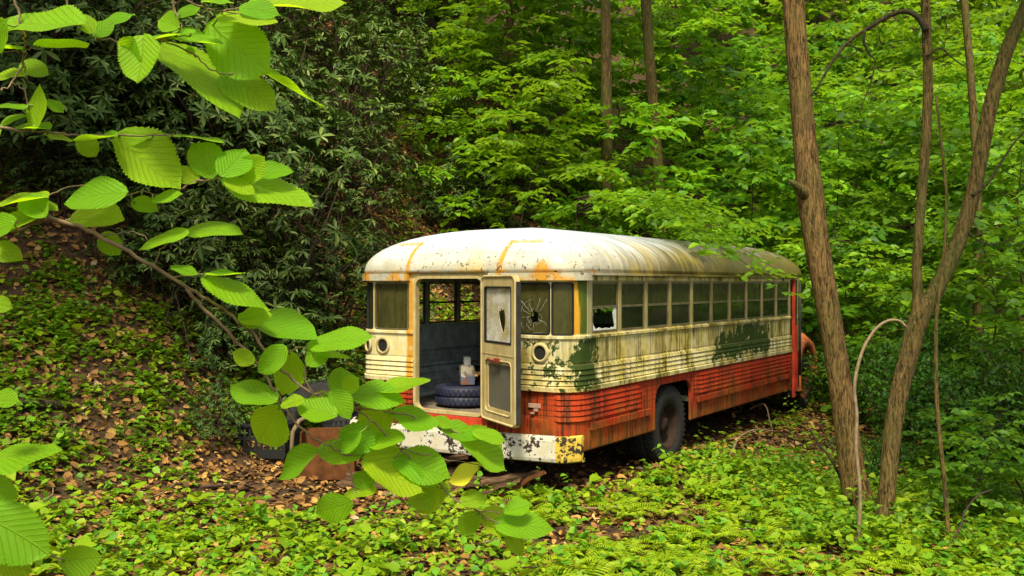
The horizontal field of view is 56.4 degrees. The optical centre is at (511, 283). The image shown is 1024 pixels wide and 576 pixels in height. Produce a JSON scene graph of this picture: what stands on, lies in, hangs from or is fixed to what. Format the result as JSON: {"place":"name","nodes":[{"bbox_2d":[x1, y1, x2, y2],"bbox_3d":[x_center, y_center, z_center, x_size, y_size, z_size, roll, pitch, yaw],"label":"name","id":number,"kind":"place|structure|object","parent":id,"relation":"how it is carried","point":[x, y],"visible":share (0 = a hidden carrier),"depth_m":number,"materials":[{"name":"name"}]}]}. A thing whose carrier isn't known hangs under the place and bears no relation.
{"place":"outdoors","nodes":[
{"label":"outdoors","id":0,"kind":"place"},
{"bbox_2d":[0,0,1023,575],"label":"ground","id":1,"kind":"structure","parent":0,"point":[590,462],"depth_m":9.89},
{"bbox_2d":[0,398,74,412],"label":"fallen log","id":2,"kind":"object","parent":1,"relation":"on","point":[45,402],"visible":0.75,"depth_m":8.46,"materials":[{"name":"wood"}]},
{"bbox_2d":[0,10,120,190],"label":"rhododendron","id":3,"kind":"object","parent":1,"relation":"on","point":[5,139],"visible":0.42,"depth_m":10.13,"materials":[{"name":"green plant"}]},
{"bbox_2d":[0,109,146,218],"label":"rhododendron","id":4,"kind":"object","parent":1,"relation":"on","point":[48,166],"visible":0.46,"depth_m":10.30,"materials":[{"name":"green plant"}]},
{"bbox_2d":[0,0,189,168],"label":"rhododendron","id":5,"kind":"object","parent":1,"relation":"on","point":[121,110],"visible":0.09,"depth_m":10.77,"materials":[{"name":"green plant"}]},
{"bbox_2d":[0,0,199,164],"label":"rhododendron","id":6,"kind":"object","parent":1,"relation":"on","point":[83,7],"visible":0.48,"depth_m":10.04,"materials":[{"name":"green plant"}]},
{"bbox_2d":[2,0,206,187],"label":"rhododendron","id":7,"kind":"object","parent":1,"relation":"on","point":[84,63],"visible":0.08,"depth_m":11.05,"materials":[{"name":"green plant"}]},
{"bbox_2d":[29,55,192,211],"bbox_3d":[-4.497,-1.752,11.324,2.049,1.965,1.920,0,0,-4],"label":"rhododendron","id":8,"kind":"object","parent":1,"relation":"on","point":[144,119],"visible":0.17,"depth_m":10.77,"materials":[{"name":"green plant"}]},
{"bbox_2d":[0,0,257,162],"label":"rhododendron","id":9,"kind":"object","parent":1,"relation":"on","point":[107,44],"visible":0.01,"depth_m":11.25,"materials":[{"name":"green plant"}]},
{"bbox_2d":[48,0,262,133],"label":"rhododendron","id":10,"kind":"object","parent":1,"relation":"on","point":[186,2],"visible":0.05,"depth_m":12.38,"materials":[{"name":"green plant"}]},
{"bbox_2d":[74,185,252,308],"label":"rhododendron","id":11,"kind":"object","parent":1,"relation":"on","point":[137,244],"visible":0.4,"depth_m":10.27,"materials":[{"name":"green plant"}]},
{"bbox_2d":[43,0,351,218],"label":"rhododendron","id":12,"kind":"object","parent":1,"relation":"on","point":[211,112],"visible":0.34,"depth_m":10.99,"materials":[{"name":"green plant"}]},
{"bbox_2d":[117,131,297,310],"bbox_3d":[-3.734,-0.660,11.095,2.313,2.219,2.167,0,0,11],"label":"rhododendron","id":13,"kind":"object","parent":1,"relation":"on","point":[255,221],"visible":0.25,"depth_m":10.80,"materials":[{"name":"green plant"}]},
{"bbox_2d":[176,371,252,442],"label":"rhododendron","id":14,"kind":"object","parent":1,"relation":"on","point":[217,392],"visible":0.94,"depth_m":9.25,"materials":[{"name":"green plant"}]},
{"bbox_2d":[136,0,295,71],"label":"rhododendron","id":15,"kind":"object","parent":1,"relation":"on","point":[269,35],"visible":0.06,"depth_m":14.81,"materials":[{"name":"green plant"}]},
{"bbox_2d":[127,86,307,213],"bbox_3d":[-3.995,-1.669,12.577,2.888,1.969,2.937,0,0,1],"label":"rhododendron","id":16,"kind":"object","parent":1,"relation":"on","point":[259,151],"visible":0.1,"depth_m":11.86,"materials":[{"name":"green plant"}]},
{"bbox_2d":[165,303,279,378],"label":"rhododendron","id":17,"kind":"object","parent":1,"relation":"on","point":[210,357],"visible":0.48,"depth_m":10.09,"materials":[{"name":"green plant"}]},
{"bbox_2d":[171,0,329,57],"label":"rhododendron","id":18,"kind":"object","parent":1,"relation":"on","point":[285,9],"visible":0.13,"depth_m":16.16,"materials":[{"name":"green plant"}]},
{"bbox_2d":[153,0,352,226],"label":"rhododendron","id":19,"kind":"object","parent":1,"relation":"on","point":[281,101],"visible":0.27,"depth_m":13.02,"materials":[{"name":"green plant"}]},
{"bbox_2d":[184,228,337,354],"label":"rhododendron","id":20,"kind":"object","parent":1,"relation":"on","point":[268,272],"visible":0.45,"depth_m":10.74,"materials":[{"name":"green plant"}]},
{"bbox_2d":[238,420,300,458],"bbox_3d":[-2.413,1.547,9.500,0.504,0.330,0.384,0,0,12],"label":"plastic crate","id":21,"kind":"object","parent":1,"relation":"on","point":[271,453],"visible":0.49,"depth_m":9.35,"materials":[{"name":"black plastic"}]},
{"bbox_2d":[0,0,555,575],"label":"hazel shrub","id":22,"kind":"object","parent":1,"relation":"on","point":[228,68],"visible":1,"depth_m":1.40,"materials":[{"name":"green plant"}]},
{"bbox_2d":[149,152,436,351],"bbox_3d":[-2.840,-0.297,11.525,3.212,2.629,3.095,0,0,-42],"label":"rhododendron","id":23,"kind":"object","parent":1,"relation":"on","point":[307,250],"visible":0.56,"depth_m":10.79,"materials":[{"name":"green plant"}]},
{"bbox_2d":[250,325,366,407],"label":"rhododendron","id":24,"kind":"object","parent":1,"relation":"on","point":[324,376],"visible":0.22,"depth_m":10.40,"materials":[{"name":"green plant"}]},
{"bbox_2d":[232,0,387,48],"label":"rhododendron","id":25,"kind":"object","parent":1,"relation":"on","point":[354,12],"visible":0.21,"depth_m":18.82,"materials":[{"name":"green plant"}]},
{"bbox_2d":[282,380,358,430],"bbox_3d":[-2.008,1.423,9.900,0.832,0.832,0.240,11,-24,20],"label":"truck tyre","id":26,"kind":"object","parent":1,"relation":"on","point":[317,386],"visible":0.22,"depth_m":9.93,"materials":[{"name":"rubber"}]},
{"bbox_2d":[300,427,355,479],"bbox_3d":[-1.737,1.613,9.050,0.500,0.440,0.340,0,0,-6],"label":"rusty metal box","id":27,"kind":"object","parent":1,"relation":"on","point":[320,468],"visible":0.34,"depth_m":8.89,"materials":[{"name":"metal"}]},
{"bbox_2d":[236,205,434,333],"bbox_3d":[-2.369,-0.133,12.463,2.671,1.821,2.717,0,0,-7],"label":"rhododendron","id":28,"kind":"object","parent":1,"relation":"on","point":[350,269],"visible":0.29,"depth_m":11.89,"materials":[{"name":"green plant"}]},
{"bbox_2d":[229,52,449,213],"bbox_3d":[-2.917,-2.268,14.711,3.855,2.584,3.790,0,0,-30],"label":"rhododendron","id":29,"kind":"object","parent":1,"relation":"on","point":[339,127],"visible":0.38,"depth_m":14.30,"materials":[{"name":"green plant"}]},
{"bbox_2d":[275,113,416,230],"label":"rhododendron","id":30,"kind":"object","parent":1,"relation":"on","point":[387,167],"visible":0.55,"depth_m":14.20,"materials":[{"name":"green plant"}]},
{"bbox_2d":[267,2,460,148],"bbox_3d":[-2.548,-3.608,16.477,3.258,2.768,3.381,0,0,12],"label":"rhododendron","id":31,"kind":"object","parent":1,"relation":"on","point":[367,54],"visible":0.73,"depth_m":16.34,"materials":[{"name":"green plant"}]},
{"bbox_2d":[300,7,482,131],"bbox_3d":[-2.644,-4.199,18.801,3.610,2.461,3.672,0,0,25],"label":"rhododendron","id":32,"kind":"object","parent":1,"relation":"on","point":[416,86],"visible":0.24,"depth_m":18.65,"materials":[{"name":"green plant"}]},
{"bbox_2d":[336,479,459,490],"bbox_3d":[-1.025,1.842,8.675,1.146,0.055,0.158,0,0,8],"label":"plank","id":33,"kind":"object","parent":1,"relation":"on","point":[344,483],"visible":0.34,"depth_m":8.67,"materials":[{"name":"brown wood"}]},
{"bbox_2d":[450,474,529,487],"bbox_3d":[-0.195,1.796,8.675,0.716,0.085,0.168,1,0,-12],"label":"plank","id":34,"kind":"object","parent":33,"relation":"on","point":[473,479],"visible":0.34,"depth_m":8.59,"materials":[{"name":"brown wood"}]},
{"bbox_2d":[349,0,502,66],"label":"rhododendron","id":35,"kind":"object","parent":1,"relation":"on","point":[422,19],"visible":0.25,"depth_m":21.63,"materials":[{"name":"green plant"}]},
{"bbox_2d":[367,0,520,134],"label":"beech sapling","id":36,"kind":"object","parent":1,"relation":"on","point":[438,41],"visible":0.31,"depth_m":19.84,"materials":[{"name":"green plant"}]},
{"bbox_2d":[400,143,504,232],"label":"rhododendron","id":37,"kind":"object","parent":1,"relation":"on","point":[431,207],"visible":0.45,"depth_m":16.70,"materials":[{"name":"green plant"}]},
{"bbox_2d":[395,66,554,227],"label":"beech sapling","id":38,"kind":"object","parent":1,"relation":"on","point":[479,127],"visible":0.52,"depth_m":17.03,"materials":[{"name":"green plant"}]},
{"bbox_2d":[425,138,566,230],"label":"rhododendron","id":39,"kind":"object","parent":1,"relation":"on","point":[516,221],"visible":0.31,"depth_m":17.29,"materials":[{"name":"green plant"}]},
{"bbox_2d":[393,0,625,179],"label":"beech sapling","id":40,"kind":"object","parent":1,"relation":"on","point":[544,56],"visible":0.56,"depth_m":18.54,"materials":[{"name":"green plant"}]},
{"bbox_2d":[505,0,514,189],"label":"woodland tree","id":41,"kind":"object","parent":1,"relation":"on","point":[510,35],"visible":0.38,"depth_m":19.94,"materials":[{"name":"brown plant"}]},
{"bbox_2d":[0,16,1023,575],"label":"ground cover","id":42,"kind":"object","parent":1,"relation":"on","point":[386,566],"visible":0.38,"depth_m":7.15,"materials":[{"name":"green plant"}]},
{"bbox_2d":[0,130,1023,575],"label":"herb layer","id":43,"kind":"object","parent":1,"relation":"on","point":[660,536],"visible":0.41,"depth_m":7.05,"materials":[{"name":"green plant"}]},
{"bbox_2d":[479,469,539,484],"bbox_3d":[-0.010,1.728,8.477,0.571,0.045,0.082,-6,19,-16],"label":"plank","id":44,"kind":"object","parent":43,"relation":"on","point":[500,479],"visible":0.78,"depth_m":8.45,"materials":[{"name":"brown wood"}]},
{"bbox_2d":[0,10,1023,569],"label":"tall herbs","id":45,"kind":"object","parent":1,"relation":"on","point":[840,514],"visible":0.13,"depth_m":8.89,"materials":[{"name":"green plant"}]},
{"bbox_2d":[0,0,1023,575],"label":"fallen leaves","id":46,"kind":"object","parent":1,"relation":"on","point":[228,476],"depth_m":8.83,"materials":[{"name":"plant"}]},
{"bbox_2d":[386,0,642,122],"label":"maple sapling","id":47,"kind":"object","parent":1,"relation":"on","point":[493,26],"visible":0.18,"depth_m":22.51,"materials":[{"name":"green plant"}]},
{"bbox_2d":[498,470,546,496],"bbox_3d":[0.087,1.721,8.198,0.509,0.050,0.053,-33,-15,24],"label":"plank","id":48,"kind":"object","parent":1,"relation":"on","point":[524,482],"visible":0.9,"depth_m":8.17,"materials":[{"name":"wood"}]},
{"bbox_2d":[437,57,644,235],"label":"beech sapling","id":49,"kind":"object","parent":1,"relation":"on","point":[552,86],"visible":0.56,"depth_m":15.94,"materials":[{"name":"green plant"}]},
{"bbox_2d":[472,0,613,311],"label":"woodland tree","id":50,"kind":"object","parent":1,"relation":"on","point":[606,91],"visible":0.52,"depth_m":17.12,"materials":[{"name":"brown plant"}]},
{"bbox_2d":[470,0,683,223],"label":"maple sapling","id":51,"kind":"object","parent":1,"relation":"on","point":[587,34],"visible":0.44,"depth_m":19.62,"materials":[{"name":"green plant"}]},
{"bbox_2d":[525,190,633,313],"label":"maple sapling","id":52,"kind":"object","parent":1,"relation":"on","point":[553,215],"visible":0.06,"depth_m":15.40,"materials":[{"name":"green plant"}]},
{"bbox_2d":[480,0,686,146],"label":"beech sapling","id":53,"kind":"object","parent":1,"relation":"on","point":[543,47],"visible":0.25,"depth_m":23.89,"materials":[{"name":"green plant"}]},
{"bbox_2d":[350,228,817,463],"bbox_3d":[1.581,0.677,12.084,2.660,2.478,8.427,0,0,34],"label":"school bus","id":54,"kind":"object","parent":1,"relation":"on","point":[567,375],"visible":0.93,"depth_m":9.29,"materials":[{"name":"paint"}]},
{"bbox_2d":[435,382,479,407],"bbox_3d":[-0.475,1.123,9.650,0.608,0.210,0.608,0,0,0],"label":"tyre","id":55,"kind":"object","parent":54,"relation":"on","point":[454,394],"visible":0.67,"depth_m":9.38,"materials":[{"name":"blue rubber"}]},
{"bbox_2d":[459,356,474,384],"bbox_3d":[-0.455,0.878,9.630,0.140,0.275,0.230,0,0,-8],"label":"bottle","id":56,"kind":"object","parent":55,"relation":"on","point":[466,372],"visible":1,"depth_m":9.52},
{"bbox_2d":[525,95,745,315],"bbox_3d":[2.543,-0.843,16.929,4.817,4.781,4.270,0,0,-1],"label":"beech sapling","id":57,"kind":"object","parent":1,"relation":"on","point":[667,128],"visible":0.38,"depth_m":16.73,"materials":[{"name":"green plant"}]},
{"bbox_2d":[526,0,755,226],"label":"beech sapling","id":58,"kind":"object","parent":1,"relation":"on","point":[676,96],"visible":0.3,"depth_m":21.14,"materials":[{"name":"green plant"}]},
{"bbox_2d":[641,0,665,238],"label":"woodland tree","id":59,"kind":"object","parent":1,"relation":"on","point":[649,53],"visible":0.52,"depth_m":18.12,"materials":[{"name":"brown plant"}]},
{"bbox_2d":[571,186,805,298],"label":"overhanging sapling","id":60,"kind":"object","parent":1,"relation":"on","point":[629,206],"visible":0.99,"depth_m":12.39,"materials":[{"name":"green plant"}]},
{"bbox_2d":[592,40,793,250],"bbox_3d":[3.876,-2.231,21.541,6.136,6.070,5.335,0,0,41],"label":"maple sapling","id":61,"kind":"object","parent":1,"relation":"on","point":[727,101],"visible":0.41,"depth_m":20.35,"materials":[{"name":"green plant"}]},
{"bbox_2d":[574,0,815,157],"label":"beech sapling","id":62,"kind":"object","parent":1,"relation":"on","point":[711,22],"visible":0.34,"depth_m":25.94,"materials":[{"name":"green plant"}]},
{"bbox_2d":[625,205,803,332],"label":"beech sapling","id":63,"kind":"object","parent":1,"relation":"on","point":[711,222],"visible":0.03,"depth_m":16.42,"materials":[{"name":"green plant"}]},
{"bbox_2d":[652,0,782,67],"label":"maple sapling","id":64,"kind":"object","parent":1,"relation":"on","point":[730,34],"visible":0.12,"depth_m":34.31,"materials":[{"name":"green plant"}]},
{"bbox_2d":[488,481,1011,575],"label":"fern carpet","id":65,"kind":"object","parent":1,"relation":"on","point":[671,550],"visible":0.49,"depth_m":6.60,"materials":[{"name":"green plant"}]},
{"bbox_2d":[633,0,880,205],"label":"maple sapling","id":66,"kind":"object","parent":1,"relation":"on","point":[736,41],"visible":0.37,"depth_m":27.01,"materials":[{"name":"green plant"}]},
{"bbox_2d":[675,109,863,329],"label":"maple sapling","id":67,"kind":"object","parent":1,"relation":"on","point":[772,170],"visible":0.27,"depth_m":17.04,"materials":[{"name":"green plant"}]},
{"bbox_2d":[680,85,899,289],"bbox_3d":[6.242,-1.669,22.439,5.780,5.737,5.125,0,0,-4],"label":"beech sapling","id":68,"kind":"object","parent":1,"relation":"on","point":[754,108],"visible":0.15,"depth_m":22.24,"materials":[{"name":"green plant"}]},
{"bbox_2d":[700,0,891,123],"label":"beech sapling","id":69,"kind":"object","parent":1,"relation":"on","point":[771,26],"visible":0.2,"depth_m":32.32,"materials":[{"name":"green plant"}]},
{"bbox_2d":[679,99,963,340],"bbox_3d":[6.026,-0.840,18.996,5.624,5.564,4.891,0,0,38],"label":"maple sapling","id":70,"kind":"object","parent":1,"relation":"on","point":[856,153],"visible":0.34,"depth_m":17.98,"materials":[{"name":"green plant"}]},
{"bbox_2d":[782,0,874,512],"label":"leaning tree","id":71,"kind":"object","parent":1,"relation":"on","point":[807,184],"visible":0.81,"depth_m":7.87,"materials":[{"name":"brown plant"}]},
{"bbox_2d":[723,66,936,265],"bbox_3d":[8.077,-2.436,24.952,6.262,6.215,5.552,0,0,-6],"label":"beech sapling","id":72,"kind":"object","parent":1,"relation":"on","point":[821,87],"visible":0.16,"depth_m":24.54,"materials":[{"name":"green plant"}]},
{"bbox_2d":[716,21,960,214],"bbox_3d":[9.964,-4.124,27.645,7.670,7.588,6.669,0,0,-18],"label":"maple sapling","id":73,"kind":"object","parent":1,"relation":"on","point":[829,54],"visible":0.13,"depth_m":27.88,"materials":[{"name":"green plant"}]},
{"bbox_2d":[801,349,892,414],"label":"hollow shrub","id":74,"kind":"object","parent":1,"relation":"on","point":[819,379],"visible":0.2,"depth_m":13.67,"materials":[{"name":"green plant"}]},
{"bbox_2d":[706,235,997,348],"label":"drooping sapling","id":75,"kind":"object","parent":1,"relation":"on","point":[861,286],"visible":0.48,"depth_m":14.45,"materials":[{"name":"green plant"}]},
{"bbox_2d":[755,0,964,111],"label":"maple sapling","id":76,"kind":"object","parent":1,"relation":"on","point":[841,18],"visible":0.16,"depth_m":35.29,"materials":[{"name":"green plant"}]},
{"bbox_2d":[794,429,925,479],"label":"hollow shrub","id":77,"kind":"object","parent":1,"relation":"on","point":[874,464],"visible":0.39,"depth_m":9.55,"materials":[{"name":"green plant"}]},
{"bbox_2d":[802,321,926,444],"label":"maple sapling","id":78,"kind":"object","parent":1,"relation":"on","point":[859,339],"visible":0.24,"depth_m":13.32,"materials":[{"name":"green plant"}]},
{"bbox_2d":[777,201,953,384],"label":"maple sapling","id":79,"kind":"object","parent":1,"relation":"on","point":[808,326],"visible":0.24,"depth_m":15.12,"materials":[{"name":"green plant"}]},
{"bbox_2d":[789,0,970,229],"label":"beech sapling","id":80,"kind":"object","parent":1,"relation":"on","point":[879,32],"visible":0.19,"depth_m":30.71,"materials":[{"name":"green plant"}]},
{"bbox_2d":[751,85,1008,333],"bbox_3d":[7.583,-1.474,22.062,6.262,6.215,5.552,0,0,-4],"label":"beech sapling","id":81,"kind":"object","parent":1,"relation":"on","point":[844,187],"visible":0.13,"depth_m":22.06,"materials":[{"name":"green plant"}]},
{"bbox_2d":[853,319,906,543],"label":"dead stem","id":82,"kind":"object","parent":1,"relation":"on","point":[859,518],"visible":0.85,"depth_m":6.94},
{"bbox_2d":[780,0,1004,86],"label":"beech sapling","id":83,"kind":"object","parent":1,"relation":"on","point":[950,15],"visible":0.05,"depth_m":41.69,"materials":[{"name":"green plant"}]},
{"bbox_2d":[783,107,1014,349],"bbox_3d":[6.543,-0.503,17.101,5.113,5.059,4.446,0,0,-37],"label":"maple sapling","id":84,"kind":"object","parent":1,"relation":"on","point":[893,218],"visible":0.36,"depth_m":16.70,"materials":[{"name":"green plant"}]},
{"bbox_2d":[800,57,1023,280],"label":"beech sapling","id":85,"kind":"object","parent":1,"relation":"on","point":[947,69],"visible":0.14,"depth_m":23.53,"materials":[{"name":"green plant"}]},
{"bbox_2d":[810,0,1023,528],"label":"forked tree","id":86,"kind":"object","parent":1,"relation":"on","point":[923,307],"visible":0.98,"depth_m":7.51,"materials":[{"name":"brown plant"}]},
{"bbox_2d":[818,340,1020,451],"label":"hollow shrub","id":87,"kind":"object","parent":1,"relation":"on","point":[880,401],"visible":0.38,"depth_m":11.11,"materials":[{"name":"green plant"}]},
{"bbox_2d":[819,202,1023,421],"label":"maple sapling","id":88,"kind":"object","parent":1,"relation":"on","point":[1015,326],"visible":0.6,"depth_m":12.00,"materials":[{"name":"green plant"}]},
{"bbox_2d":[826,80,1023,333],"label":"maple sapling","id":89,"kind":"object","parent":1,"relation":"on","point":[911,125],"visible":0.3,"depth_m":18.39,"materials":[{"name":"green plant"}]},
{"bbox_2d":[846,0,1011,72],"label":"beech sapling","id":90,"kind":"object","parent":1,"relation":"on","point":[998,23],"visible":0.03,"depth_m":44.84,"materials":[{"name":"green plant"}]},
{"bbox_2d":[847,113,1023,365],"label":"maple sapling","id":91,"kind":"object","parent":1,"relation":"on","point":[990,193],"visible":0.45,"depth_m":14.89,"materials":[{"name":"green plant"}]},
{"bbox_2d":[850,2,1021,227],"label":"beech sapling","id":92,"kind":"object","parent":1,"relation":"on","point":[950,47],"visible":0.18,"depth_m":28.71,"materials":[{"name":"green plant"}]},
{"bbox_2d":[849,310,1023,428],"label":"hollow shrub","id":93,"kind":"object","parent":1,"relation":"on","point":[949,340],"visible":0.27,"depth_m":12.65,"materials":[{"name":"green plant"}]},
{"bbox_2d":[859,366,1023,461],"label":"hollow shrub","id":94,"kind":"object","parent":1,"relation":"on","point":[930,424],"visible":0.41,"depth_m":10.19,"materials":[{"name":"green plant"}]},
{"bbox_2d":[860,47,1023,307],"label":"beech sapling","id":95,"kind":"object","parent":1,"relation":"on","point":[1009,102],"visible":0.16,"depth_m":22.88,"materials":[{"name":"green plant"}]},
{"bbox_2d":[934,96,950,539],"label":"slim sapling","id":96,"kind":"object","parent":1,"relation":"on","point":[942,466],"visible":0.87,"depth_m":7.19,"materials":[{"name":"brown plant"}]},
{"bbox_2d":[873,24,1023,255],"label":"beech sapling","id":97,"kind":"object","parent":1,"relation":"on","point":[993,39],"visible":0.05,"depth_m":25.30,"materials":[{"name":"green plant"}]},
{"bbox_2d":[874,329,1023,460],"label":"hollow shrub","id":98,"kind":"object","parent":1,"relation":"on","point":[1005,365],"visible":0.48,"depth_m":10.83,"materials":[{"name":"green plant"}]},
{"bbox_2d":[876,0,1023,153],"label":"beech sapling","id":99,"kind":"object","parent":1,"relation":"on","point":[987,8],"visible":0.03,"depth_m":33.72,"materials":[{"name":"green plant"}]},
{"bbox_2d":[899,395,1010,484],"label":"maple sapling","id":100,"kind":"object","parent":1,"relation":"on","point":[928,451],"visible":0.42,"depth_m":9.32,"materials":[{"name":"green plant"}]},
{"bbox_2d":[900,413,1023,541],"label":"maple sapling","id":101,"kind":"object","parent":1,"relation":"on","point":[986,467],"visible":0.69,"depth_m":7.62,"materials":[{"name":"green plant"}]},
{"bbox_2d":[919,0,1020,108],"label":"beech sapling","id":102,"kind":"object","parent":1,"relation":"on","point":[977,7],"visible":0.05,"depth_m":45.27,"materials":[{"name":"green plant"}]},
{"bbox_2d":[960,0,982,343],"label":"woodland tree","id":103,"kind":"object","parent":1,"relation":"on","point":[977,308],"visible":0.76,"depth_m":14.45,"materials":[{"name":"brown plant"}]},
{"bbox_2d":[921,391,1023,516],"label":"maple sapling","id":104,"kind":"object","parent":1,"relation":"on","point":[995,484],"visible":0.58,"depth_m":8.23,"materials":[{"name":"green plant"}]},
{"bbox_2d":[923,153,1023,347],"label":"maple sapling","id":105,"kind":"object","parent":1,"relation":"on","point":[1020,221],"visible":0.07,"depth_m":20.02,"materials":[{"name":"green plant"}]},
{"bbox_2d":[926,5,1023,226],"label":"maple sapling","id":106,"kind":"object","parent":1,"relation":"on","point":[997,16],"visible":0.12,"depth_m":27.39,"materials":[{"name":"green plant"}]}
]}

